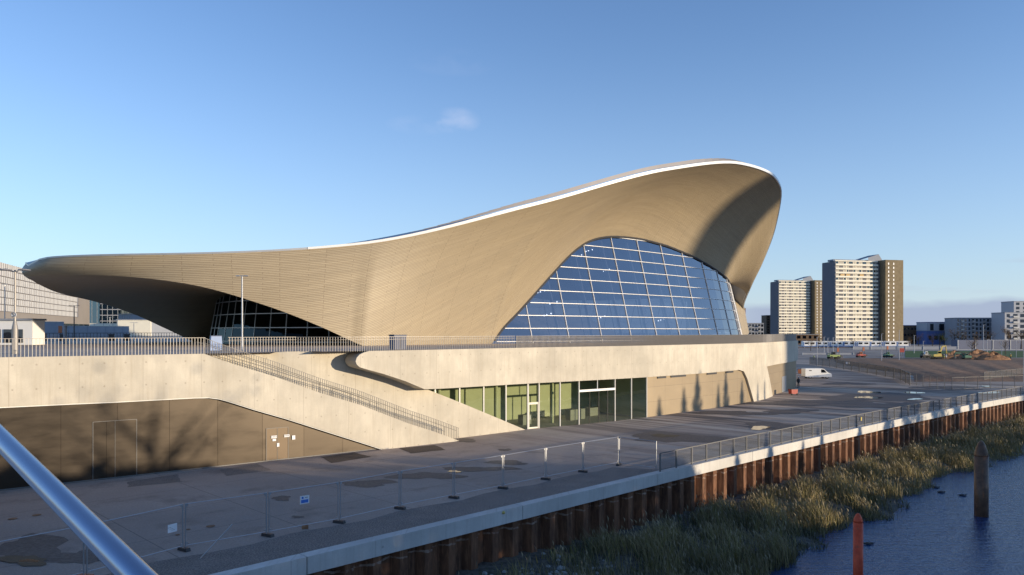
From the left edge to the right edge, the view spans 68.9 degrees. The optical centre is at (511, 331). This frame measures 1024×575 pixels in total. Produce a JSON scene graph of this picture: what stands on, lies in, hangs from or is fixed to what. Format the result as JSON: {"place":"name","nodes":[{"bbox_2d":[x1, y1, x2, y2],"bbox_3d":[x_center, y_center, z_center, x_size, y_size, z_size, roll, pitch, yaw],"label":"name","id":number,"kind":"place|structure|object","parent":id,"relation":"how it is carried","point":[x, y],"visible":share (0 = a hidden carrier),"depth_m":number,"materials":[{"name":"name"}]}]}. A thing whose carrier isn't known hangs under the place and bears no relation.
{"place":"outdoors","nodes":[
{"label":"outdoors","id":0,"kind":"place"},
{"bbox_2d":[45,321,63,337],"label":"boundary wall","id":1,"kind":"structure","parent":0,"point":[51,327],"depth_m":168.11,"materials":[{"name":"concrete"}]},
{"bbox_2d":[67,326,128,337],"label":"boundary wall","id":2,"kind":"structure","parent":0,"point":[118,331],"depth_m":194.50,"materials":[{"name":"concrete"}]},
{"bbox_2d":[90,301,128,322],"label":"glass office","id":3,"kind":"structure","parent":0,"point":[101,313],"depth_m":520.00,"materials":[{"name":"blue glass"}]},
{"bbox_2d":[0,336,780,356],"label":"plaza","id":4,"kind":"structure","parent":0,"point":[190,347],"depth_m":70.19,"materials":[{"name":"concrete"}]},
{"bbox_2d":[0,269,30,353],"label":"street lamp","id":5,"kind":"object","parent":4,"relation":"on","point":[14,328],"visible":0.99,"depth_m":49.89,"materials":[{"name":"metal"}]},
{"bbox_2d":[0,318,46,344],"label":"kiosk","id":6,"kind":"object","parent":4,"relation":"on","point":[30,328],"visible":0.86,"depth_m":84.00,"materials":[{"name":"white paint"}]},
{"bbox_2d":[3,329,11,342],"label":"window","id":7,"kind":"structure","parent":6,"relation":"in","point":[7,333],"depth_m":83.90,"materials":[{"name":"grey glass"}]},
{"bbox_2d":[0,262,89,325],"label":"building","id":8,"kind":"structure","parent":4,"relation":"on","point":[34,300],"depth_m":380.44,"materials":[{"name":"white metal"}]},
{"bbox_2d":[63,325,66,343],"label":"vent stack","id":9,"kind":"object","parent":4,"relation":"on","point":[64,333],"visible":1,"depth_m":91.82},
{"bbox_2d":[90,323,116,325],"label":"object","id":10,"kind":"structure","parent":4,"relation":"on","point":[103,324],"depth_m":240.00,"materials":[{"name":"blue concrete"}]},
{"bbox_2d":[45,333,182,340],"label":"railing","id":11,"kind":"object","parent":4,"relation":"on","point":[86,336],"visible":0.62,"depth_m":122.17,"materials":[{"name":"metal"}]},
{"bbox_2d":[116,319,150,335],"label":"pale building","id":12,"kind":"structure","parent":4,"relation":"on","point":[142,326],"depth_m":231.21,"materials":[{"name":"paint"}]},
{"bbox_2d":[117,313,179,335],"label":"grey shed","id":13,"kind":"structure","parent":4,"relation":"on","point":[156,329],"depth_m":235.60,"materials":[{"name":"metal"}]},
{"bbox_2d":[210,336,221,350],"bbox_3d":[-22.993,0.892,58.000,0.900,1.155,0.600,0,0,-30],"label":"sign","id":14,"kind":"object","parent":4,"relation":"on","point":[218,339],"visible":0.89,"depth_m":57.75,"materials":[{"name":"white plastic"}]},
{"bbox_2d":[236,275,247,349],"bbox_3d":[-21.686,-1.502,60.000,0.941,6.005,0.220,0,0,0],"label":"street lamp","id":15,"kind":"object","parent":4,"relation":"on","point":[241,310],"visible":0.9,"depth_m":59.95,"materials":[{"name":"metal"}]},
{"bbox_2d":[389,335,406,349],"bbox_3d":[-9.294,0.853,60.800,1.250,1.205,0.900,0,0,-40],"label":"equipment cabinet","id":16,"kind":"object","parent":4,"relation":"on","point":[401,341],"visible":0.95,"depth_m":60.56,"materials":[{"name":"metal"}]},
{"bbox_2d":[22,158,781,345],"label":"swimming hall","id":17,"kind":"structure","parent":4,"relation":"on","point":[682,249],"depth_m":93.04,"materials":[{"name":"metal"}]},
{"bbox_2d":[0,344,1023,574],"bbox_3d":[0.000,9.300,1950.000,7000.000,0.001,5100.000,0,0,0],"label":"ground","id":18,"kind":"structure","parent":0,"point":[142,534],"depth_m":48.22,"materials":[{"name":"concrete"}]},
{"bbox_2d":[0,555,45,565],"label":"muddy patch","id":19,"kind":"object","parent":18,"relation":"on","point":[15,558],"visible":1,"depth_m":30.36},
{"bbox_2d":[0,533,68,561],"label":"wet patch","id":20,"kind":"object","parent":18,"relation":"on","point":[40,544],"visible":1,"depth_m":32.41,"materials":[{"name":"liquid"}]},
{"bbox_2d":[0,528,83,574],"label":"temporary fence","id":21,"kind":"object","parent":18,"relation":"on","point":[82,570],"visible":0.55,"depth_m":27.48,"materials":[{"name":"metal"}]},
{"bbox_2d":[38,549,99,563],"bbox_3d":[-18.062,9.289,30.814,3.323,0.001,2.032,0,0,0],"label":"wet patch","id":22,"kind":"object","parent":18,"relation":"on","point":[67,557],"visible":0.62,"depth_m":30.69,"materials":[{"name":"liquid"}]},
{"bbox_2d":[77,504,182,574],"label":"temporary fence","id":23,"kind":"object","parent":18,"relation":"on","point":[87,568],"visible":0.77,"depth_m":29.86,"materials":[{"name":"wire"},{"name":"galvanised steel"},{"name":"dark metal"}]},
{"bbox_2d":[168,523,176,532],"bbox_3d":[-14.201,8.220,31.222,0.017,0.340,0.424,0,0,32],"label":"notice","id":24,"kind":"object","parent":23,"relation":"attached to","point":[172,527],"visible":1,"depth_m":31.22,"materials":[{"name":"paper"}]},
{"bbox_2d":[127,474,181,486],"bbox_3d":[-22.362,9.292,46.570,3.145,0.001,2.837,0,0,-32],"label":"gravel patch","id":25,"kind":"object","parent":18,"relation":"on","point":[163,479],"visible":1,"depth_m":46.25,"materials":[{"name":"gravel"}]},
{"bbox_2d":[177,492,266,551],"bbox_3d":[-12.690,8.297,32.829,3.737,1.995,0.656,0,0,-43],"label":"temporary fence","id":26,"kind":"object","parent":18,"relation":"on","point":[185,549],"visible":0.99,"depth_m":32.28,"materials":[{"name":"metal"}]},
{"bbox_2d":[220,464,269,475],"bbox_3d":[-18.125,9.292,50.243,3.329,0.001,2.980,0,0,-43],"label":"gravel patch","id":27,"kind":"object","parent":18,"relation":"on","point":[252,468],"visible":1,"depth_m":50.28,"materials":[{"name":"gravel"}]},
{"bbox_2d":[271,496,290,500],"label":"wet patch","id":28,"kind":"object","parent":18,"relation":"on","point":[282,498],"visible":1,"depth_m":41.52,"materials":[{"name":"liquid"}]},
{"bbox_2d":[261,482,338,537],"bbox_3d":[-9.930,8.297,35.114,0.656,1.995,3.726,0,0,44],"label":"temporary fence","id":29,"kind":"object","parent":18,"relation":"on","point":[268,534],"visible":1,"depth_m":34.05,"materials":[{"name":"metal"}]},
{"bbox_2d":[300,495,308,503],"bbox_3d":[-9.731,7.900,35.073,0.460,0.380,0.048,0,0,-41],"label":"safety sign","id":30,"kind":"object","parent":29,"relation":"attached to","point":[304,499],"visible":1,"depth_m":35.08,"materials":[{"name":"plastic"}]},
{"bbox_2d":[322,452,370,462],"bbox_3d":[-12.429,9.292,55.062,3.658,0.001,2.938,0,0,-44],"label":"gravel patch","id":31,"kind":"object","parent":18,"relation":"on","point":[341,457],"visible":1,"depth_m":55.06,"materials":[{"name":"gravel"}]},
{"bbox_2d":[333,471,399,523],"bbox_3d":[-7.319,8.297,37.687,0.656,1.995,3.938,0,0,37],"label":"temporary fence","id":32,"kind":"object","parent":18,"relation":"on","point":[340,521],"visible":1,"depth_m":36.80,"materials":[{"name":"metal"}]},
{"bbox_2d":[339,479,397,487],"bbox_3d":[-8.705,9.289,45.620,3.407,0.001,2.308,0,0,-24],"label":"wet patch","id":33,"kind":"object","parent":18,"relation":"on","point":[371,483],"visible":0.9,"depth_m":45.63,"materials":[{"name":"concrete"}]},
{"bbox_2d":[106,467,657,574],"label":"gravel strip","id":34,"kind":"object","parent":18,"relation":"on","point":[290,544],"visible":0.67,"depth_m":35.41,"materials":[{"name":"gravel"}]},
{"bbox_2d":[0,340,797,490],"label":"podium","id":35,"kind":"object","parent":18,"relation":"on","point":[68,419],"visible":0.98,"depth_m":56.76,"materials":[{"name":"concrete"}]},
{"bbox_2d":[0,337,204,356],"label":"podium railing","id":36,"kind":"object","parent":35,"relation":"on","point":[94,345],"visible":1,"depth_m":46.41,"materials":[{"name":"metal"}]},
{"bbox_2d":[93,419,136,478],"bbox_3d":[-25.160,7.468,47.335,2.524,3.665,0.033,0,0,-39],"label":"service door","id":37,"kind":"structure","parent":35,"relation":"in","point":[115,441],"depth_m":47.32,"materials":[{"name":"brown metal"}]},
{"bbox_2d":[266,427,294,461],"bbox_3d":[-16.726,8.117,54.024,2.150,2.365,0.072,0,0,-39],"label":"double door","id":38,"kind":"structure","parent":35,"relation":"in","point":[271,433],"depth_m":53.85,"materials":[{"name":"beige paint"}]},
{"bbox_2d":[198,342,379,407],"bbox_3d":[-13.696,4.818,58.276,20.891,8.229,0.040,0,0,-39],"label":"handrail","id":39,"kind":"object","parent":35,"relation":"attached to","point":[295,375],"visible":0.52,"depth_m":56.54,"materials":[{"name":"metal"}]},
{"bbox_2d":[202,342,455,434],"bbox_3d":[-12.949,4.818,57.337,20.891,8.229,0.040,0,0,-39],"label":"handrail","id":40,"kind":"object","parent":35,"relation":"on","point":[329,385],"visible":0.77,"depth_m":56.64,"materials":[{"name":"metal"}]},
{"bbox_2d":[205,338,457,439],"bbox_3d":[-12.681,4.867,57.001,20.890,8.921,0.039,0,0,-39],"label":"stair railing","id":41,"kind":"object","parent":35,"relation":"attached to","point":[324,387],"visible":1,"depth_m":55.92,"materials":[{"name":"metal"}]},
{"bbox_2d":[228,336,512,351],"bbox_3d":[-9.490,0.983,60.669,25.793,1.155,2.115,0,0,-36],"label":"podium railing","id":42,"kind":"object","parent":35,"relation":"on","point":[373,339],"visible":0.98,"depth_m":59.08,"materials":[{"name":"metal"}]},
{"bbox_2d":[579,380,614,422],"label":"door frame","id":43,"kind":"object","parent":35,"relation":"in","point":[602,389],"depth_m":76.26,"materials":[{"name":"metal"}]},
{"bbox_2d":[516,334,795,347],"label":"podium railing","id":44,"kind":"object","parent":35,"relation":"on","point":[618,340],"visible":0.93,"depth_m":81.44,"materials":[{"name":"metal"}]},
{"bbox_3d":[-0.119,2.025,-5.261,86.179,0.750,82.217,0,0,0],"label":"footbridge deck","id":45,"kind":"object","parent":35,"relation":"attached to","visible":0},
{"bbox_2d":[0,424,157,574],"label":"bridge handrail","id":46,"kind":"object","parent":45,"relation":"on","point":[107,546],"visible":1,"depth_m":1.62,"materials":[{"name":"metal"}]},
{"bbox_2d":[399,445,444,452],"bbox_3d":[-7.044,9.292,59.026,3.367,0.001,2.927,0,0,-32],"label":"gravel patch","id":47,"kind":"object","parent":18,"relation":"on","point":[418,449],"visible":1,"depth_m":58.80,"materials":[{"name":"gravel"}]},
{"bbox_2d":[394,463,452,509],"bbox_3d":[-4.740,8.297,40.367,0.656,1.995,3.765,0,0,42],"label":"temporary fence","id":48,"kind":"object","parent":18,"relation":"on","point":[400,507],"visible":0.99,"depth_m":39.15,"materials":[{"name":"metal"}]},
{"bbox_2d":[384,472,467,478],"bbox_3d":[-5.487,9.288,48.200,5.446,0.001,2.370,0,0,0],"label":"wet patch","id":49,"kind":"object","parent":18,"relation":"on","point":[419,475],"visible":0.97,"depth_m":47.83,"materials":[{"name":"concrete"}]},
{"bbox_2d":[448,455,502,498],"bbox_3d":[-2.075,8.297,42.887,0.656,1.995,3.849,0,0,42],"label":"temporary fence","id":50,"kind":"object","parent":18,"relation":"on","point":[453,497],"visible":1,"depth_m":42.05,"materials":[{"name":"metal"}]},
{"bbox_2d":[442,467,520,471],"bbox_3d":[-2.029,9.288,50.370,5.549,0.001,1.834,0,0,0],"label":"wet patch","id":51,"kind":"object","parent":18,"relation":"on","point":[469,469],"visible":1,"depth_m":50.62,"materials":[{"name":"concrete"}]},
{"bbox_2d":[483,460,527,464],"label":"wet patch","id":52,"kind":"object","parent":18,"relation":"on","point":[511,462],"visible":0.97,"depth_m":52.93,"materials":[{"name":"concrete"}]},
{"bbox_2d":[497,448,544,489],"bbox_3d":[0.597,8.297,45.497,0.656,1.995,3.919,0,0,40],"label":"temporary fence","id":53,"kind":"object","parent":18,"relation":"on","point":[503,487],"visible":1,"depth_m":44.16,"materials":[{"name":"metal"}]},
{"bbox_2d":[540,442,582,479],"bbox_3d":[3.208,8.297,48.094,0.656,1.995,3.719,0,0,41],"label":"temporary fence","id":54,"kind":"object","parent":18,"relation":"on","point":[545,478],"visible":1,"depth_m":47.16,"materials":[{"name":"metal"}]},
{"bbox_2d":[578,437,617,472],"bbox_3d":[5.860,8.297,50.616,0.656,1.995,3.876,0,0,42],"label":"temporary fence","id":55,"kind":"object","parent":18,"relation":"on","point":[584,471],"visible":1,"depth_m":49.34,"materials":[{"name":"metal"}]},
{"bbox_2d":[616,437,656,468],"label":"temporary fence","id":56,"kind":"object","parent":18,"relation":"on","point":[619,463],"visible":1,"depth_m":51.06,"materials":[{"name":"metal"}]},
{"bbox_2d":[632,431,728,441],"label":"wet patch","id":57,"kind":"object","parent":18,"relation":"on","point":[645,436],"visible":0.97,"depth_m":65.40,"materials":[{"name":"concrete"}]},
{"bbox_2d":[652,434,679,437],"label":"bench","id":58,"kind":"object","parent":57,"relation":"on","point":[659,435],"visible":1,"depth_m":66.55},
{"bbox_2d":[686,411,776,414],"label":"wet patch","id":59,"kind":"object","parent":18,"relation":"on","point":[734,412],"visible":1,"depth_m":84.53,"materials":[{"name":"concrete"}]},
{"bbox_2d":[747,323,763,334],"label":"apartment block","id":60,"kind":"structure","parent":18,"relation":"on","point":[755,328],"depth_m":559.91,"materials":[{"name":"white concrete"}]},
{"bbox_2d":[734,402,782,404],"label":"wet patch","id":61,"kind":"object","parent":18,"relation":"on","point":[763,403],"visible":0.62,"depth_m":96.23,"materials":[{"name":"liquid"}]},
{"bbox_2d":[761,315,769,333],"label":"apartment block","id":62,"kind":"structure","parent":18,"relation":"on","point":[765,319],"depth_m":700.00,"materials":[{"name":"brick"}]},
{"bbox_2d":[746,422,808,428],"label":"wet patch","id":63,"kind":"object","parent":18,"relation":"on","point":[774,425],"visible":0.93,"depth_m":73.75,"materials":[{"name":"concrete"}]},
{"bbox_2d":[763,409,818,413],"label":"wet patch","id":64,"kind":"object","parent":18,"relation":"on","point":[792,411],"visible":1,"depth_m":86.62,"materials":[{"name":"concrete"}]},
{"bbox_2d":[770,276,821,340],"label":"tower block","id":65,"kind":"structure","parent":18,"relation":"on","point":[795,306],"depth_m":675.89,"materials":[{"name":"beige concrete"}]},
{"bbox_2d":[801,341,829,346],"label":"train carriage","id":66,"kind":"object","parent":18,"relation":"on","point":[815,343],"visible":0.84,"depth_m":436.00,"materials":[{"name":"white paint"}]},
{"bbox_2d":[801,368,831,378],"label":"parked van","id":67,"kind":"object","parent":18,"relation":"on","point":[809,373],"visible":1,"depth_m":147.23,"materials":[{"name":"white paint"}]},
{"bbox_2d":[771,399,882,407],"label":"wet patch","id":68,"kind":"object","parent":18,"relation":"on","point":[844,403],"visible":0.97,"depth_m":96.27,"materials":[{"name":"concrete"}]},
{"bbox_2d":[802,353,853,354],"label":"site hoarding","id":69,"kind":"object","parent":18,"relation":"on","point":[827,354],"visible":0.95,"depth_m":300.00,"materials":[{"name":"metal"}]},
{"bbox_2d":[836,359,843,368],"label":"site fence panel","id":70,"kind":"object","parent":18,"relation":"on","point":[839,363],"visible":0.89,"depth_m":186.22,"materials":[{"name":"metal"}]},
{"bbox_2d":[830,341,856,346],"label":"train carriage","id":71,"kind":"object","parent":18,"relation":"on","point":[841,344],"visible":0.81,"depth_m":436.00,"materials":[{"name":"white paint"}]},
{"bbox_2d":[824,382,873,384],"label":"wet patch","id":72,"kind":"object","parent":18,"relation":"on","point":[840,383],"visible":1,"depth_m":133.26,"materials":[{"name":"liquid"}]},
{"bbox_2d":[851,362,858,370],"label":"site fence panel","id":73,"kind":"object","parent":18,"relation":"on","point":[854,366],"visible":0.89,"depth_m":173.96,"materials":[{"name":"metal"}]},
{"bbox_2d":[822,254,902,340],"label":"tower block","id":74,"kind":"structure","parent":18,"relation":"on","point":[862,300],"depth_m":484.16,"materials":[{"name":"beige concrete"}]},
{"bbox_2d":[859,363,866,372],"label":"site fence panel","id":75,"kind":"object","parent":18,"relation":"on","point":[862,367],"visible":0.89,"depth_m":168.34,"materials":[{"name":"metal"}]},
{"bbox_2d":[857,341,882,345],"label":"train carriage","id":76,"kind":"object","parent":18,"relation":"on","point":[868,343],"visible":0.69,"depth_m":436.00,"materials":[{"name":"white paint"}]},
{"bbox_2d":[867,364,875,373],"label":"site fence panel","id":77,"kind":"object","parent":18,"relation":"on","point":[871,368],"visible":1,"depth_m":162.43,"materials":[{"name":"metal"}]},
{"bbox_2d":[821,392,929,400],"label":"wet patch","id":78,"kind":"object","parent":18,"relation":"on","point":[889,396],"visible":1,"depth_m":105.01,"materials":[{"name":"liquid"}]},
{"bbox_2d":[876,365,884,375],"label":"site fence panel","id":79,"kind":"object","parent":18,"relation":"on","point":[880,370],"visible":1,"depth_m":156.11,"materials":[{"name":"metal"}]},
{"bbox_2d":[885,366,893,378],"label":"site fence panel","id":80,"kind":"object","parent":18,"relation":"on","point":[889,371],"visible":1,"depth_m":150.16,"materials":[{"name":"metal"}]},
{"bbox_2d":[883,341,908,345],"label":"train carriage","id":81,"kind":"object","parent":18,"relation":"on","point":[894,343],"visible":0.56,"depth_m":436.00,"materials":[{"name":"white paint"}]},
{"bbox_2d":[894,368,900,380],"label":"site fence panel","id":82,"kind":"object","parent":18,"relation":"on","point":[897,373],"visible":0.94,"depth_m":144.13,"materials":[{"name":"metal"}]},
{"bbox_2d":[862,401,938,407],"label":"wet patch","id":83,"kind":"object","parent":18,"relation":"on","point":[893,405],"visible":0.97,"depth_m":93.65,"materials":[{"name":"liquid"}]},
{"bbox_2d":[853,346,957,349],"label":"site hoarding","id":84,"kind":"object","parent":18,"relation":"on","point":[906,347],"visible":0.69,"depth_m":385.00,"materials":[{"name":"metal"}]},
{"bbox_2d":[916,330,944,343],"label":"school wing","id":85,"kind":"structure","parent":18,"relation":"on","point":[925,336],"depth_m":538.00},
{"bbox_2d":[916,322,944,329],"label":"school building","id":86,"kind":"structure","parent":18,"relation":"on","point":[930,325],"depth_m":540.00,"materials":[{"name":"blue glass"}]},
{"bbox_2d":[909,386,982,389],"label":"wet patch","id":87,"kind":"object","parent":18,"relation":"on","point":[950,387],"visible":0.97,"depth_m":123.73,"materials":[{"name":"liquid"}]},
{"bbox_2d":[910,373,1022,388],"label":"fence","id":88,"kind":"object","parent":18,"relation":"on","point":[990,387],"visible":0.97,"depth_m":121.26,"materials":[{"name":"metal"}]},
{"bbox_2d":[944,318,990,344],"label":"apartment block","id":89,"kind":"structure","parent":18,"relation":"on","point":[971,325],"depth_m":520.00,"materials":[{"name":"grey concrete"}]},
{"bbox_2d":[951,340,1023,348],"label":"fence","id":90,"kind":"object","parent":18,"relation":"on","point":[965,344],"visible":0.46,"depth_m":395.00,"materials":[{"name":"metal"}]},
{"bbox_2d":[991,312,1023,339],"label":"apartment block","id":91,"kind":"structure","parent":18,"relation":"on","point":[1009,321],"depth_m":500.00,"materials":[{"name":"white concrete"}]},
{"bbox_2d":[0,0,1023,324],"label":"sky","id":92,"kind":"structure","parent":0,"point":[890,129],"materials":[{"name":"blue"}]},
{"bbox_2d":[439,412,1023,574],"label":"river bank","id":93,"kind":"structure","parent":0,"point":[482,566],"depth_m":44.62,"materials":[{"name":"plant"}]},
{"bbox_2d":[482,552,612,574],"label":"reeds","id":94,"kind":"object","parent":93,"relation":"on","point":[531,572],"visible":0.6,"depth_m":36.09,"materials":[{"name":"plant"}]},
{"bbox_2d":[308,401,1023,574],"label":"sheet pile wall","id":95,"kind":"structure","parent":93,"relation":"on","point":[453,555],"depth_m":45.74,"materials":[{"name":"metal"}]},
{"bbox_2d":[209,394,1023,574],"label":"quay coping","id":96,"kind":"object","parent":95,"relation":"on","point":[314,561],"visible":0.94,"depth_m":38.50,"materials":[{"name":"concrete"}]},
{"bbox_2d":[659,386,1023,471],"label":"quay railing","id":97,"kind":"object","parent":96,"relation":"on","point":[770,444],"visible":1,"depth_m":63.90,"materials":[{"name":"metal"}]},
{"bbox_2d":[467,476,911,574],"bbox_3d":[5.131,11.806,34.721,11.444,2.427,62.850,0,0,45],"label":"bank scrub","id":98,"kind":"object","parent":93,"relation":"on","point":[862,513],"visible":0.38,"depth_m":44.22,"materials":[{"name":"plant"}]},
{"bbox_2d":[796,334,818,343],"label":"brick building","id":99,"kind":"structure","parent":0,"point":[805,337],"depth_m":540.00,"materials":[{"name":"brown brick"}]},
{"bbox_2d":[763,445,1023,574],"bbox_3d":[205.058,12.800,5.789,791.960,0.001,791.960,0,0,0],"label":"river water","id":100,"kind":"structure","parent":0,"point":[931,531],"depth_m":46.40,"materials":[{"name":"liquid"}]},
{"bbox_2d":[853,513,862,574],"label":"mooring pile","id":101,"kind":"object","parent":100,"relation":"in","point":[857,544],"visible":1,"depth_m":35.81,"materials":[{"name":"orange paint"}]},
{"bbox_2d":[974,441,988,517],"bbox_3d":[32.560,11.190,51.800,0.880,7.220,0.880,0,0,0],"label":"mooring pile","id":102,"kind":"object","parent":100,"relation":"in","point":[981,481],"visible":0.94,"depth_m":51.47,"materials":[{"name":"wood"}]},
{"bbox_2d":[903,325,915,343],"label":"brick building","id":103,"kind":"structure","parent":0,"point":[909,331],"depth_m":560.00,"materials":[{"name":"brown brick"}]},
{"bbox_2d":[833,358,1022,381],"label":"soil ground","id":104,"kind":"structure","parent":0,"point":[967,370],"depth_m":181.38,"materials":[{"name":"soil"}]},
{"bbox_2d":[827,352,842,358],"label":"loader","id":105,"kind":"object","parent":104,"relation":"on","point":[834,355],"visible":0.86,"depth_m":249.59,"materials":[{"name":"paint"}]},
{"bbox_2d":[931,345,947,357],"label":"excavator","id":106,"kind":"object","parent":104,"relation":"on","point":[938,355],"visible":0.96,"depth_m":247.12,"materials":[{"name":"yellow metal"}]},
{"bbox_2d":[930,350,961,358],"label":"soil heap","id":107,"kind":"object","parent":104,"relation":"on","point":[951,355],"visible":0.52,"depth_m":248.83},
{"bbox_2d":[956,349,988,358],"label":"soil heap","id":108,"kind":"object","parent":104,"relation":"on","point":[975,353],"visible":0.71,"depth_m":246.87,"materials":[{"name":"soil"}]},
{"bbox_2d":[973,351,1010,359],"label":"soil heap","id":109,"kind":"object","parent":104,"relation":"on","point":[992,355],"visible":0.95,"depth_m":238.84,"materials":[{"name":"soil"}]},
{"bbox_2d":[905,351,1022,357],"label":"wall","id":110,"kind":"structure","parent":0,"point":[911,354],"depth_m":314.63,"materials":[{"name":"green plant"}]},
{"bbox_2d":[1001,301,1023,311],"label":"apartment block","id":111,"kind":"structure","parent":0,"point":[1012,306],"depth_m":541.47,"materials":[{"name":"white concrete"}]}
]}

